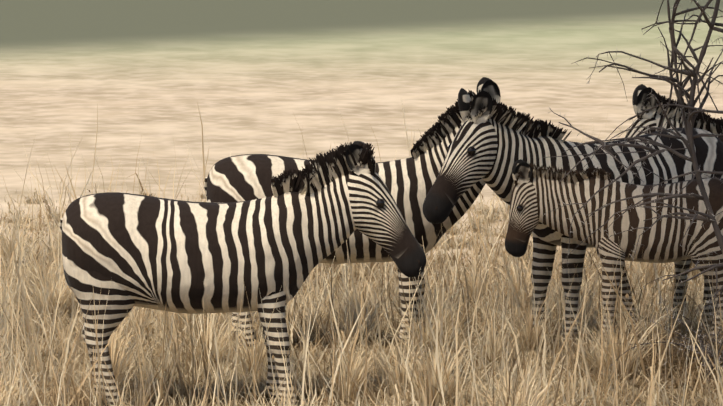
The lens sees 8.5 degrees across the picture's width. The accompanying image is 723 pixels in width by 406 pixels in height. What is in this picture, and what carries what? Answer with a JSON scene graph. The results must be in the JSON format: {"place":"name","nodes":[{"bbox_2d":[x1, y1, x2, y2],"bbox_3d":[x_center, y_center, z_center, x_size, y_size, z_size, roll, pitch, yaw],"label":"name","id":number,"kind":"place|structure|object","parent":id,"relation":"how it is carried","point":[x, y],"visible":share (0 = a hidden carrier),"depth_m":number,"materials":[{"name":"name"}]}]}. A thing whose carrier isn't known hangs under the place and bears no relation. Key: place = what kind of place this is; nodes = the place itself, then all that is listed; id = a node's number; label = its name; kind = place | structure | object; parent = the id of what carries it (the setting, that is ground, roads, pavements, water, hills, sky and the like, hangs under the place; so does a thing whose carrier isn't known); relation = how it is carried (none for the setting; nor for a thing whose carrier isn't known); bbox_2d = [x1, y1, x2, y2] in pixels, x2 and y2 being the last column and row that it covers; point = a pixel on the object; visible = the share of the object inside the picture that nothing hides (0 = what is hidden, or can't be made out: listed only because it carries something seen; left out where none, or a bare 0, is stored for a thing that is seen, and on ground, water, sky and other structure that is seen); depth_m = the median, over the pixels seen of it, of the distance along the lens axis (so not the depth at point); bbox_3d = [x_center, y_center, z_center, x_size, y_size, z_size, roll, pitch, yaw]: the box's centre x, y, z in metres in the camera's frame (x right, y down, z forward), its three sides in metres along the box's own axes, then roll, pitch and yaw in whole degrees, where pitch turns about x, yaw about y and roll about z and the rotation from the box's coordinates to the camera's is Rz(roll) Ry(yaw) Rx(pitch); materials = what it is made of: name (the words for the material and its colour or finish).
{"place":"outdoors","nodes":[
{"label":"outdoors","id":0,"kind":"place"},
{"bbox_2d":[0,0,722,405],"bbox_3d":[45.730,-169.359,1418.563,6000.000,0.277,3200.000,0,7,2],"label":"ground","id":1,"kind":"structure","parent":0,"point":[124,80],"depth_m":50.90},
{"bbox_2d":[60,141,425,405],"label":"zebra","id":2,"kind":"object","parent":1,"relation":"on","point":[177,256],"visible":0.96,"depth_m":29.46,"materials":[{"name":"fur"}]},
{"bbox_2d":[204,77,500,350],"bbox_3d":[0.088,0.087,31.821,2.237,1.808,0.671,0,7,2],"label":"zebra","id":3,"kind":"object","parent":1,"relation":"on","point":[409,182],"visible":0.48,"depth_m":31.64,"materials":[{"name":"fur"}]},
{"bbox_2d":[422,88,722,341],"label":"zebra","id":4,"kind":"object","parent":1,"relation":"on","point":[493,142],"visible":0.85,"depth_m":30.98,"materials":[{"name":"fur"}]},
{"bbox_2d":[505,159,722,344],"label":"zebra","id":5,"kind":"object","parent":1,"relation":"on","point":[537,193],"visible":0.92,"depth_m":30.64,"materials":[{"name":"fur"}]},
{"bbox_2d":[543,0,722,380],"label":"thorn bush","id":6,"kind":"object","parent":1,"relation":"on","point":[688,122],"visible":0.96,"depth_m":29.76,"materials":[{"name":"brown plant"}]},
{"bbox_2d":[625,84,722,141],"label":"zebra","id":7,"kind":"object","parent":1,"relation":"on","point":[642,101],"visible":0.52,"depth_m":32.11,"materials":[{"name":"fur"}]},
{"bbox_2d":[0,99,722,405],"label":"grass","id":8,"kind":"structure","parent":0,"point":[54,348],"depth_m":30.72,"materials":[{"name":"beige plant"}]}
]}

